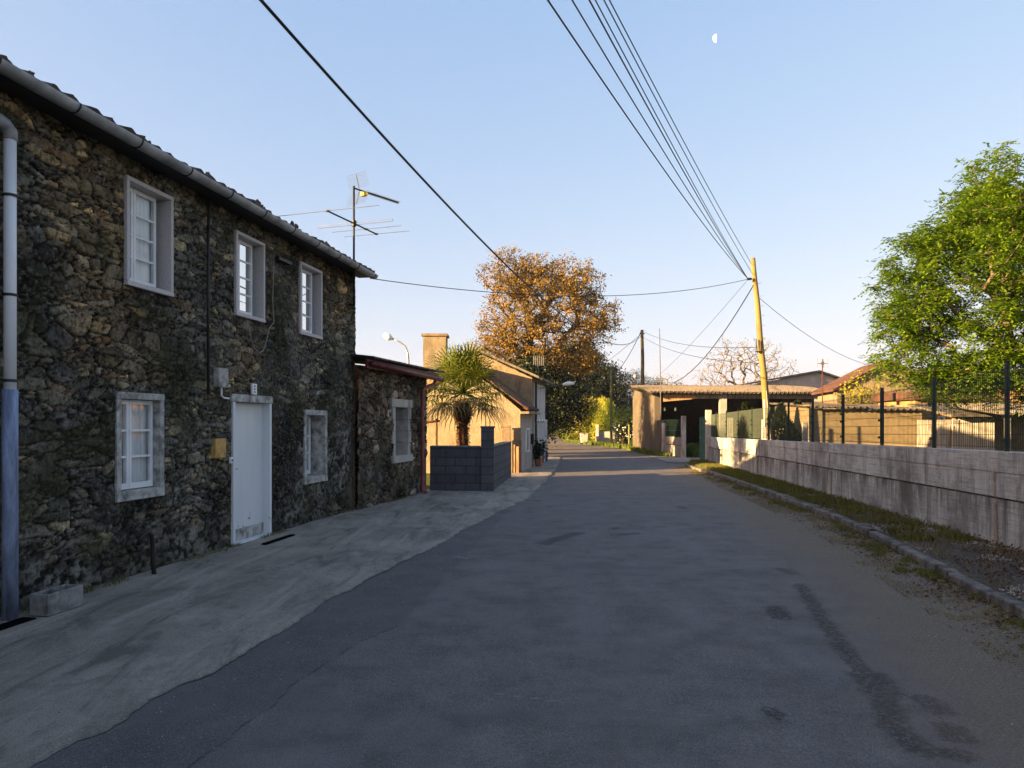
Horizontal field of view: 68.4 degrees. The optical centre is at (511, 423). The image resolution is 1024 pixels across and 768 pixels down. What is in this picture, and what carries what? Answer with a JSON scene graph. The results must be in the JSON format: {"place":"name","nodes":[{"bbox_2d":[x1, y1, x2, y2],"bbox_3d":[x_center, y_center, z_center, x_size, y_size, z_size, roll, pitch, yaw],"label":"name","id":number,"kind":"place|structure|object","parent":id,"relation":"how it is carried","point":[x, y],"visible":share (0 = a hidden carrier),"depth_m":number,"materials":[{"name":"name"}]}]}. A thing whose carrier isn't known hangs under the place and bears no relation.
{"place":"outdoors","nodes":[
{"label":"outdoors","id":0,"kind":"place"},
{"bbox_2d":[0,456,561,767],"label":"pavement","id":1,"kind":"structure","parent":0,"point":[136,656],"depth_m":6.20,"materials":[{"name":"concrete"}]},
{"bbox_2d":[0,617,35,630],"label":"drain grate","id":2,"kind":"object","parent":1,"relation":"on","point":[11,623],"visible":1,"depth_m":5.91,"materials":[{"name":"black metal"}]},
{"bbox_2d":[29,584,82,616],"bbox_3d":[-3.817,1.482,6.325,0.180,0.180,0.395,0,0,9],"label":"concrete block","id":3,"kind":"object","parent":1,"relation":"on","point":[55,600],"depth_m":6.23,"materials":[{"name":"grey concrete"}]},
{"bbox_2d":[136,530,156,573],"bbox_3d":[-3.761,1.350,7.777,0.072,0.507,0.253,0,0,20],"label":"bent pipe","id":4,"kind":"object","parent":1,"relation":"on","point":[152,547],"visible":0.92,"depth_m":7.83,"materials":[{"name":"metal"}]},
{"bbox_2d":[20,494,415,611],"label":"wall foot weeds","id":5,"kind":"object","parent":1,"relation":"on","point":[212,551],"depth_m":9.05,"materials":[{"name":"green plant"}]},
{"bbox_2d":[3,503,547,767],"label":"pavement grit","id":6,"kind":"object","parent":1,"relation":"on","point":[291,621],"visible":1,"depth_m":6.24,"materials":[{"name":"grey gravel"}]},
{"bbox_2d":[261,534,294,544],"bbox_3d":[-3.140,1.564,10.151,0.070,0.016,0.831,0,0,9],"label":"drain slot","id":7,"kind":"object","parent":1,"relation":"on","point":[278,539],"visible":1,"depth_m":10.09,"materials":[{"name":"black metal"}]},
{"bbox_2d":[512,445,518,472],"bbox_3d":[0.113,1.140,23.890,0.205,0.920,0.080,0,0,0],"label":"gate board","id":8,"kind":"object","parent":1,"relation":"on","point":[513,459],"visible":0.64,"depth_m":23.85,"materials":[{"name":"wood"}]},
{"bbox_2d":[532,439,548,466],"bbox_3d":[0.990,1.033,27.372,0.760,1.073,0.631,0,0,-28],"label":"potted plant","id":9,"kind":"object","parent":1,"relation":"on","point":[538,449],"visible":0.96,"depth_m":27.27,"materials":[{"name":"green plant"}]},
{"bbox_2d":[502,426,510,441],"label":"gate pillar","id":10,"kind":"structure","parent":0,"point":[506,433],"depth_m":23.80,"materials":[{"name":"beige paint"}]},
{"bbox_2d":[0,0,1023,402],"label":"sky","id":11,"kind":"structure","parent":0,"point":[820,131],"materials":[{"name":"blue"}]},
{"bbox_2d":[354,434,698,503],"bbox_3d":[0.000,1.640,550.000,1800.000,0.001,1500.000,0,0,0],"label":"ground","id":12,"kind":"structure","parent":0,"point":[427,482],"depth_m":20.82,"materials":[{"name":"grey"}]},
{"bbox_2d":[0,54,377,616],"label":"stone house","id":13,"kind":"structure","parent":12,"relation":"on","point":[125,418],"depth_m":8.13,"materials":[{"name":"stone"}]},
{"bbox_2d":[0,113,18,620],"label":"downpipe","id":14,"kind":"object","parent":13,"relation":"attached to","point":[10,500],"visible":0.95,"depth_m":6.03,"materials":[{"name":"white plastic"}]},
{"bbox_2d":[114,391,164,502],"bbox_3d":[-3.986,0.237,7.885,0.266,1.105,0.765,0,0,9],"label":"window","id":15,"kind":"structure","parent":13,"relation":"in","point":[139,425],"depth_m":8.00,"materials":[{"name":"wood"}]},
{"bbox_2d":[123,175,173,296],"bbox_3d":[-3.937,-1.955,8.018,0.241,1.110,0.780,0,0,9],"label":"window","id":16,"kind":"structure","parent":13,"relation":"in","point":[138,195],"depth_m":8.17,"materials":[{"name":"wood"}]},
{"bbox_2d":[206,198,209,393],"bbox_3d":[-3.629,-1.515,9.011,0.044,2.330,0.038,0,0,22],"label":"conduit pipe","id":17,"kind":"object","parent":13,"relation":"attached to","point":[208,295],"visible":1,"depth_m":9.00,"materials":[{"name":"metal"}]},
{"bbox_2d":[210,438,225,457],"bbox_3d":[-3.614,0.310,9.274,0.075,0.240,0.243,0,0,9],"label":"meter box","id":18,"kind":"object","parent":13,"relation":"attached to","point":[218,448],"visible":1,"depth_m":9.21,"materials":[{"name":"beige metal"}]},
{"bbox_2d":[213,368,229,398],"bbox_3d":[-3.594,-0.489,9.353,0.090,0.381,0.284,0,0,9],"label":"junction box","id":19,"kind":"object","parent":13,"relation":"attached to","point":[221,378],"visible":1,"depth_m":9.27,"materials":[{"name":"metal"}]},
{"bbox_2d":[233,230,265,322],"bbox_3d":[-3.598,-1.940,10.103,0.241,1.100,0.770,0,0,9],"label":"window","id":20,"kind":"structure","parent":13,"relation":"in","point":[249,252],"depth_m":10.26,"materials":[{"name":"wood"}]},
{"bbox_2d":[230,394,272,545],"bbox_3d":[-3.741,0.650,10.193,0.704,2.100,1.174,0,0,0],"label":"door","id":21,"kind":"structure","parent":13,"relation":"in","point":[251,443],"depth_m":10.31,"materials":[{"name":"white paint"}]},
{"bbox_2d":[251,383,256,394],"bbox_3d":[-3.468,-0.458,10.133,0.028,0.145,0.122,0,0,9],"label":"number plate","id":22,"kind":"object","parent":13,"relation":"attached to","point":[253,389],"visible":1,"depth_m":10.12,"materials":[{"name":"white paint"}]},
{"bbox_2d":[248,255,273,353],"bbox_3d":[-3.420,-1.662,10.294,0.013,1.437,0.732,0,0,9],"label":"loose cable","id":23,"kind":"object","parent":13,"relation":"attached to","point":[273,313],"visible":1,"depth_m":10.61,"materials":[{"name":"black rubber"}]},
{"bbox_2d":[274,256,291,265],"bbox_3d":[-3.320,-2.355,10.945,0.080,0.050,0.415,0,0,9],"label":"wall bracket","id":24,"kind":"object","parent":13,"relation":"attached to","point":[283,260],"depth_m":10.87,"materials":[{"name":"metal"}]},
{"bbox_2d":[298,261,322,339],"bbox_3d":[-3.290,-1.930,11.998,0.241,1.120,0.821,0,0,9],"label":"window","id":25,"kind":"structure","parent":13,"relation":"in","point":[310,280],"depth_m":12.21,"materials":[{"name":"wood"}]},
{"bbox_2d":[303,410,327,484],"bbox_3d":[-3.314,0.375,12.207,0.326,1.170,0.881,0,0,9],"label":"window","id":26,"kind":"structure","parent":13,"relation":"in","point":[315,421],"depth_m":12.54,"materials":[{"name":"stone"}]},
{"bbox_2d":[282,171,405,306],"bbox_3d":[-2.818,-3.276,13.575,1.960,2.392,1.930,0,0,18],"label":"roof antenna","id":27,"kind":"object","parent":13,"relation":"attached to","point":[353,222],"visible":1,"depth_m":13.46,"materials":[{"name":"metal"}]},
{"bbox_2d":[383,333,409,363],"bbox_3d":[-4.133,-0.819,27.000,0.979,4.837,0.260,0,0,0],"label":"street lamp","id":28,"kind":"object","parent":12,"relation":"on","point":[387,336],"visible":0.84,"depth_m":26.97,"materials":[{"name":"metal"}]},
{"bbox_2d":[350,354,445,509],"bbox_3d":[-4.239,-0.019,16.125,4.540,3.438,4.281,0,0,12],"label":"stone annex","id":29,"kind":"object","parent":12,"relation":"on","point":[390,439],"visible":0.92,"depth_m":15.25,"materials":[{"name":"grey stone"}]},
{"bbox_2d":[390,398,412,463],"bbox_3d":[-2.465,0.160,15.855,0.380,1.320,1.198,0,0,12],"label":"window","id":30,"kind":"structure","parent":29,"relation":"in","point":[401,408],"depth_m":16.15,"materials":[{"name":"white wood"}]},
{"bbox_2d":[428,419,439,444],"bbox_3d":[-2.094,0.740,20.000,0.347,1.720,0.070,0,0,0],"label":"rusty frame","id":31,"kind":"object","parent":12,"relation":"on","point":[433,421],"visible":0.38,"depth_m":19.97,"materials":[{"name":"metal"}]},
{"bbox_2d":[430,421,511,490],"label":"block wall","id":32,"kind":"structure","parent":12,"relation":"on","point":[485,465],"depth_m":17.61,"materials":[{"name":"concrete"}]},
{"bbox_2d":[424,339,518,445],"bbox_3d":[-1.319,-0.366,20.425,2.964,3.950,2.910,0,0,-27],"label":"palm tree","id":33,"kind":"object","parent":12,"relation":"on","point":[460,367],"visible":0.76,"depth_m":20.05,"materials":[{"name":"green plant"}]},
{"bbox_2d":[426,369,540,472],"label":"house","id":34,"kind":"structure","parent":12,"relation":"on","point":[520,424],"depth_m":24.54,"materials":[{"name":"white paint"}]},
{"bbox_2d":[525,428,529,451],"bbox_3d":[0.529,0.575,25.722,0.060,0.810,0.759,0,0,9],"label":"window","id":35,"kind":"structure","parent":34,"relation":"in","point":[527,430],"depth_m":25.78,"materials":[{"name":"white paint"}]},
{"bbox_2d":[421,333,552,466],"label":"tall house","id":36,"kind":"structure","parent":12,"relation":"on","point":[527,388],"depth_m":27.46,"materials":[{"name":"beige paint"}]},
{"bbox_2d":[537,384,539,420],"bbox_3d":[1.016,-0.770,28.669,0.070,1.380,0.456,0,0,9],"label":"window","id":37,"kind":"structure","parent":36,"relation":"in","point":[538,386],"depth_m":28.48,"materials":[{"name":"white paint"}]},
{"bbox_2d":[533,356,543,375],"bbox_3d":[1.040,-2.191,29.479,0.404,0.882,0.082,0,0,0],"label":"grid antenna","id":38,"kind":"object","parent":36,"relation":"on","point":[538,361],"visible":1,"depth_m":29.44,"materials":[{"name":"metal"}]},
{"bbox_2d":[539,423,541,458],"bbox_3d":[1.109,0.800,29.285,0.060,1.600,0.587,0,0,9],"label":"door","id":39,"kind":"structure","parent":36,"relation":"in","point":[540,424],"depth_m":29.02,"materials":[{"name":"white paint"}]},
{"bbox_2d":[540,386,542,420],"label":"window","id":40,"kind":"structure","parent":36,"relation":"in","point":[541,390],"depth_m":29.72,"materials":[{"name":"white paint"}]},
{"bbox_2d":[542,423,544,461],"bbox_3d":[1.269,0.800,30.285,0.060,1.600,0.587,0,0,9],"label":"door","id":41,"kind":"structure","parent":36,"relation":"in","point":[543,424],"depth_m":30.00,"materials":[{"name":"white paint"}]},
{"bbox_2d":[543,388,545,420],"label":"window","id":42,"kind":"structure","parent":36,"relation":"in","point":[544,419],"depth_m":30.25,"materials":[{"name":"white paint"}]},
{"bbox_2d":[540,382,573,388],"bbox_3d":[1.737,-1.470,29.119,1.353,0.270,0.170,0,0,13],"label":"wall lamp","id":43,"kind":"object","parent":36,"relation":"attached to","point":[567,383],"visible":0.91,"depth_m":29.00,"materials":[{"name":"metal"}]},
{"bbox_2d":[503,344,561,447],"bbox_3d":[0.072,-1.171,38.410,5.241,5.779,6.160,0,0,0],"label":"laurel tree","id":44,"kind":"object","parent":12,"relation":"on","point":[527,364],"visible":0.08,"depth_m":38.58,"materials":[{"name":"green plant"}]},
{"bbox_2d":[544,420,546,454],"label":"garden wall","id":45,"kind":"structure","parent":12,"relation":"on","point":[545,422],"depth_m":31.21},
{"bbox_2d":[466,243,628,378],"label":"oak tree","id":46,"kind":"object","parent":12,"relation":"on","point":[531,333],"visible":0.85,"depth_m":44.37,"materials":[{"name":"orange plant"}]},
{"bbox_2d":[530,335,605,442],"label":"laurel tree","id":47,"kind":"object","parent":12,"relation":"on","point":[568,398],"visible":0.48,"depth_m":50.93,"materials":[{"name":"green plant"}]},
{"bbox_2d":[636,374,670,384],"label":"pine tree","id":48,"kind":"object","parent":12,"relation":"on","point":[653,380],"visible":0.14,"depth_m":91.66,"materials":[{"name":"green plant"}]},
{"bbox_2d":[655,416,685,457],"bbox_3d":[7.646,0.660,36.697,0.228,1.980,4.628,0,0,-5],"label":"yard fence","id":49,"kind":"object","parent":12,"relation":"on","point":[663,439],"visible":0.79,"depth_m":36.29,"materials":[{"name":"concrete"}]},
{"bbox_2d":[686,442,698,455],"bbox_3d":[8.647,1.263,36.214,0.961,0.719,1.034,0,0,-21],"label":"box ball","id":50,"kind":"object","parent":12,"relation":"on","point":[692,448],"visible":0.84,"depth_m":36.09,"materials":[{"name":"green plant"}]},
{"bbox_2d":[627,385,826,451],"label":"open shed","id":51,"kind":"structure","parent":12,"relation":"on","point":[692,403],"depth_m":43.03,"materials":[{"name":"metal"}]},
{"bbox_2d":[727,417,732,437],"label":"garage door","id":52,"kind":"structure","parent":51,"relation":"attached to","point":[729,427],"depth_m":40.98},
{"bbox_2d":[687,335,798,384],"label":"bare tree","id":53,"kind":"object","parent":12,"relation":"on","point":[740,369],"visible":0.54,"depth_m":61.87,"materials":[{"name":"brown plant"}]},
{"bbox_2d":[734,401,756,438],"bbox_3d":[8.674,0.384,27.981,1.127,2.432,1.167,0,0,0],"label":"conifer shrub","id":54,"kind":"object","parent":12,"relation":"on","point":[745,406],"visible":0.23,"depth_m":27.91,"materials":[{"name":"green plant"}]},
{"bbox_2d":[748,258,772,439],"bbox_3d":[7.703,-1.748,23.283,0.943,6.714,0.284,0,0,0],"label":"utility pole","id":55,"kind":"object","parent":12,"relation":"on","point":[760,351],"visible":0.82,"depth_m":23.23,"materials":[{"name":"wood"}]},
{"bbox_2d":[370,278,747,295],"bbox_3d":[2.322,-3.555,18.574,13.535,1.765,0.014,0,0,-43],"label":"overhead wire","id":56,"kind":"object","parent":55,"relation":"attached to","point":[540,295],"visible":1,"depth_m":16.59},
{"bbox_2d":[547,0,747,278],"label":"overhead wire","id":57,"kind":"object","parent":55,"relation":"attached to","point":[563,23],"visible":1,"depth_m":8.90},
{"bbox_2d":[571,0,746,276],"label":"overhead wire","id":58,"kind":"object","parent":55,"relation":"attached to","point":[642,116],"visible":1,"depth_m":9.45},
{"bbox_2d":[588,0,744,273],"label":"overhead wire","id":59,"kind":"object","parent":55,"relation":"attached to","point":[653,116],"visible":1,"depth_m":9.99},
{"bbox_2d":[595,0,745,274],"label":"overhead wire","id":60,"kind":"object","parent":55,"relation":"attached to","point":[655,113],"visible":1,"depth_m":10.00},
{"bbox_2d":[603,0,752,273],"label":"overhead wire","id":61,"kind":"object","parent":55,"relation":"attached to","point":[664,114],"visible":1,"depth_m":10.09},
{"bbox_2d":[609,0,751,263],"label":"overhead wire","id":62,"kind":"object","parent":55,"relation":"attached to","point":[667,110],"visible":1,"depth_m":10.26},
{"bbox_2d":[645,332,754,347],"bbox_3d":[8.163,-4.215,36.651,0.018,3.748,26.727,0,0,2],"label":"overhead wire","id":63,"kind":"object","parent":55,"relation":"attached to","point":[713,347],"visible":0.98,"depth_m":27.95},
{"bbox_2d":[673,285,753,382],"bbox_3d":[7.974,-3.185,31.623,0.031,2.162,16.787,0,0,4],"label":"overhead wire","id":64,"kind":"object","parent":55,"relation":"attached to","point":[722,333],"visible":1,"depth_m":27.43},
{"bbox_2d":[761,299,866,364],"bbox_3d":[12.026,-3.199,28.634,0.014,1.317,13.846,0,0,39],"label":"overhead wire","id":65,"kind":"object","parent":55,"relation":"attached to","point":[805,333],"visible":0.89,"depth_m":26.31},
{"bbox_2d":[760,402,801,440],"bbox_3d":[8.897,0.441,24.996,1.535,2.319,1.555,0,0,0],"label":"conifer shrub","id":66,"kind":"object","parent":12,"relation":"on","point":[778,420],"visible":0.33,"depth_m":24.79,"materials":[{"name":"green plant"}]},
{"bbox_2d":[802,422,807,441],"bbox_3d":[8.377,0.790,21.560,0.140,1.620,0.120,0,0,0],"label":"white post","id":67,"kind":"object","parent":12,"relation":"on","point":[805,431],"visible":0.29,"depth_m":21.50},
{"bbox_2d":[817,358,827,400],"bbox_3d":[12.199,-0.473,29.600,0.436,4.146,0.080,0,0,0],"label":"rooftop antenna","id":68,"kind":"object","parent":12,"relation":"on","point":[822,363],"visible":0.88,"depth_m":29.58,"materials":[{"name":"metal"}]},
{"bbox_2d":[770,403,921,446],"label":"stone outbuilding","id":69,"kind":"structure","parent":12,"relation":"on","point":[864,432],"depth_m":24.00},
{"bbox_2d":[835,367,890,408],"bbox_3d":[13.246,-0.255,28.554,2.491,3.743,1.403,0,0,0],"label":"yellow creeper","id":70,"kind":"object","parent":12,"relation":"on","point":[860,392],"visible":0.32,"depth_m":28.68,"materials":[{"name":"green plant"}]},
{"bbox_2d":[705,410,1023,550],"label":"concrete wall","id":71,"kind":"structure","parent":12,"relation":"on","point":[978,492],"depth_m":11.97,"materials":[{"name":"grey concrete"}]},
{"bbox_2d":[711,361,1023,451],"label":"fence","id":72,"kind":"object","parent":71,"relation":"on","point":[716,425],"visible":1,"depth_m":13.01,"materials":[{"name":"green metal"}]},
{"bbox_2d":[811,360,940,408],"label":"stone barn","id":73,"kind":"structure","parent":12,"relation":"on","point":[831,389],"depth_m":30.00,"materials":[{"name":"beige ceramic"}]},
{"bbox_2d":[853,140,1023,428],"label":"ash tree","id":74,"kind":"object","parent":12,"relation":"on","point":[987,217],"visible":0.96,"depth_m":15.84,"materials":[{"name":"green plant"}]},
{"bbox_2d":[909,404,1000,449],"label":"plank shed","id":75,"kind":"structure","parent":12,"relation":"on","point":[969,430],"depth_m":21.52,"materials":[{"name":"grey wood"}]},
{"bbox_2d":[938,425,949,447],"bbox_3d":[12.400,0.835,21.630,0.310,1.570,0.060,0,0,0],"label":"door","id":76,"kind":"structure","parent":75,"relation":"in","point":[943,426],"depth_m":21.60,"materials":[{"name":"white"}]},
{"bbox_2d":[950,403,1023,451],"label":"old lean to","id":77,"kind":"object","parent":12,"relation":"on","point":[1000,430],"visible":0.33,"depth_m":22.10,"materials":[{"name":"brown wood"}]},
{"bbox_2d":[30,438,1023,767],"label":"road","id":78,"kind":"structure","parent":0,"point":[622,608],"depth_m":5.06,"materials":[{"name":"grey asphalt"}]},
{"bbox_2d":[678,467,1023,648],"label":"kerb weeds","id":79,"kind":"object","parent":78,"relation":"on","point":[908,560],"visible":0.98,"depth_m":9.32,"materials":[{"name":"green plant"}]},
{"bbox_2d":[680,471,1023,684],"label":"road litter","id":80,"kind":"object","parent":78,"relation":"on","point":[957,590],"visible":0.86,"depth_m":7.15,"materials":[{"name":"brown plant"}]},
{"bbox_2d":[685,464,1023,619],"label":"kerb","id":81,"kind":"structure","parent":78,"relation":"on","point":[1012,605],"depth_m":8.74,"materials":[{"name":"concrete"}]},
{"bbox_2d":[685,473,1023,664],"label":"grass","id":82,"kind":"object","parent":78,"relation":"on","point":[909,593],"visible":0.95,"depth_m":8.46,"materials":[{"name":"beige plant"}]},
{"bbox_2d":[715,494,1023,735],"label":"road grit","id":83,"kind":"object","parent":78,"relation":"on","point":[909,591],"visible":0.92,"depth_m":7.02,"materials":[{"name":"gravel"}]},
{"bbox_2d":[651,456,702,462],"bbox_3d":[7.850,1.578,33.050,3.100,0.001,6.300,0,0,0],"label":"gateway apron","id":84,"kind":"object","parent":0,"point":[676,459],"visible":0.67,"depth_m":33.61,"materials":[{"name":"concrete"}]},
{"bbox_2d":[699,417,713,459],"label":"metal gate","id":85,"kind":"structure","parent":84,"relation":"on","point":[701,437],"depth_m":31.53,"materials":[{"name":"metal"}]},
{"bbox_2d":[738,370,839,387],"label":"grey roofed building","id":86,"kind":"structure","parent":0,"point":[811,379],"depth_m":52.00,"materials":[{"name":"tile"}]},
{"bbox_2d":[688,464,1023,601],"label":"verge","id":87,"kind":"structure","parent":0,"point":[976,576],"depth_m":8.48,"materials":[{"name":"plant"}]},
{"bbox_2d":[688,459,979,543],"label":"verge grass","id":88,"kind":"structure","parent":87,"relation":"on","point":[753,478],"depth_m":13.62,"materials":[{"name":"green plant"}]},
{"bbox_2d":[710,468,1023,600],"bbox_3d":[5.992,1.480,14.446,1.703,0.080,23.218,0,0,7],"label":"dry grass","id":89,"kind":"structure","parent":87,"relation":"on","point":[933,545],"depth_m":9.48,"materials":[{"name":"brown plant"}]},
{"bbox_2d":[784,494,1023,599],"bbox_3d":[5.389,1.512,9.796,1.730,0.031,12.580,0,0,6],"label":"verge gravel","id":90,"kind":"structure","parent":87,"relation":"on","point":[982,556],"depth_m":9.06,"materials":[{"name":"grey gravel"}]},
{"bbox_2d":[801,496,1023,593],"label":"dead leaves","id":91,"kind":"object","parent":87,"relation":"on","point":[994,551],"visible":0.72,"depth_m":8.68,"materials":[{"name":"brown plant"}]},
{"bbox_2d":[877,391,995,419],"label":"ochre shed","id":92,"kind":"structure","parent":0,"point":[890,396],"depth_m":24.53,"materials":[{"name":"yellow paint"}]},
{"bbox_2d":[917,370,1023,403],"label":"ochre house","id":93,"kind":"structure","parent":0,"point":[991,400],"depth_m":32.50,"materials":[{"name":"orange ceramic"}]},
{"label":"far verge","id":94,"kind":"structure","parent":0,"visible":0},
{"bbox_2d":[560,428,583,439],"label":"verge bush","id":95,"kind":"object","parent":94,"relation":"on","point":[572,437],"visible":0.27,"depth_m":63.38,"materials":[{"name":"green plant"}]},
{"bbox_2d":[562,395,601,439],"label":"yellow shrub","id":96,"kind":"object","parent":94,"relation":"on","point":[588,417],"visible":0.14,"depth_m":61.82,"materials":[{"name":"green plant"}]},
{"bbox_2d":[580,433,587,443],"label":"wheelie bin","id":97,"kind":"object","parent":94,"relation":"on","point":[584,438],"visible":0.81,"depth_m":56.73,"materials":[{"name":"white plastic"}]},
{"bbox_2d":[550,338,633,437],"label":"evergreen tree","id":98,"kind":"object","parent":94,"relation":"on","point":[602,389],"visible":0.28,"depth_m":77.36,"materials":[{"name":"green plant"}]},
{"bbox_2d":[582,404,609,439],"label":"bamboo clump","id":99,"kind":"object","parent":94,"relation":"on","point":[600,419],"visible":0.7,"depth_m":61.65,"materials":[{"name":"yellow plant"}]},
{"bbox_2d":[596,425,617,442],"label":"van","id":100,"kind":"object","parent":94,"relation":"on","point":[604,436],"visible":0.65,"depth_m":58.00,"materials":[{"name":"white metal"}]},
{"bbox_2d":[598,397,616,431],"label":"bamboo clump","id":101,"kind":"object","parent":94,"relation":"on","point":[605,403],"visible":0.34,"depth_m":65.56,"materials":[{"name":"green plant"}]},
{"bbox_2d":[610,370,612,442],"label":"utility pole","id":102,"kind":"object","parent":94,"relation":"on","point":[611,435],"visible":0.89,"depth_m":55.43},
{"bbox_2d":[608,416,632,444],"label":"flowering bush","id":103,"kind":"object","parent":94,"relation":"on","point":[622,431],"visible":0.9,"depth_m":49.86,"materials":[{"name":"green plant"}]},
{"bbox_2d":[609,405,632,439],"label":"hedge bush","id":104,"kind":"object","parent":94,"relation":"on","point":[625,413],"visible":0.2,"depth_m":69.69,"materials":[{"name":"green plant"}]},
{"bbox_2d":[562,438,698,456],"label":"bank grass","id":105,"kind":"structure","parent":94,"relation":"on","point":[613,444],"depth_m":46.87,"materials":[{"name":"green plant"}]},
{"bbox_2d":[618,368,650,436],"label":"pine tree","id":106,"kind":"object","parent":94,"relation":"on","point":[629,380],"visible":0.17,"depth_m":81.71,"materials":[{"name":"green plant"}]},
{"bbox_2d":[640,330,644,384],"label":"utility pole","id":107,"kind":"object","parent":94,"relation":"on","point":[642,333],"visible":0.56,"depth_m":49.90,"materials":[{"name":"wood"}]},
{"bbox_2d":[259,0,641,344],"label":"overhead cable","id":108,"kind":"object","parent":107,"relation":"attached to","point":[289,32],"visible":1,"depth_m":8.32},
{"bbox_2d":[659,328,661,419],"bbox_3d":[7.662,-1.621,38.600,0.247,6.444,0.228,0,0,0],"label":"metal rod","id":109,"kind":"object","parent":94,"relation":"on","point":[660,380],"visible":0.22,"depth_m":38.58,"materials":[{"name":"metal"}]},
{"bbox_2d":[652,374,686,384],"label":"bare tree","id":110,"kind":"object","parent":94,"relation":"on","point":[658,378],"visible":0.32,"depth_m":57.84,"materials":[{"name":"brown plant"}]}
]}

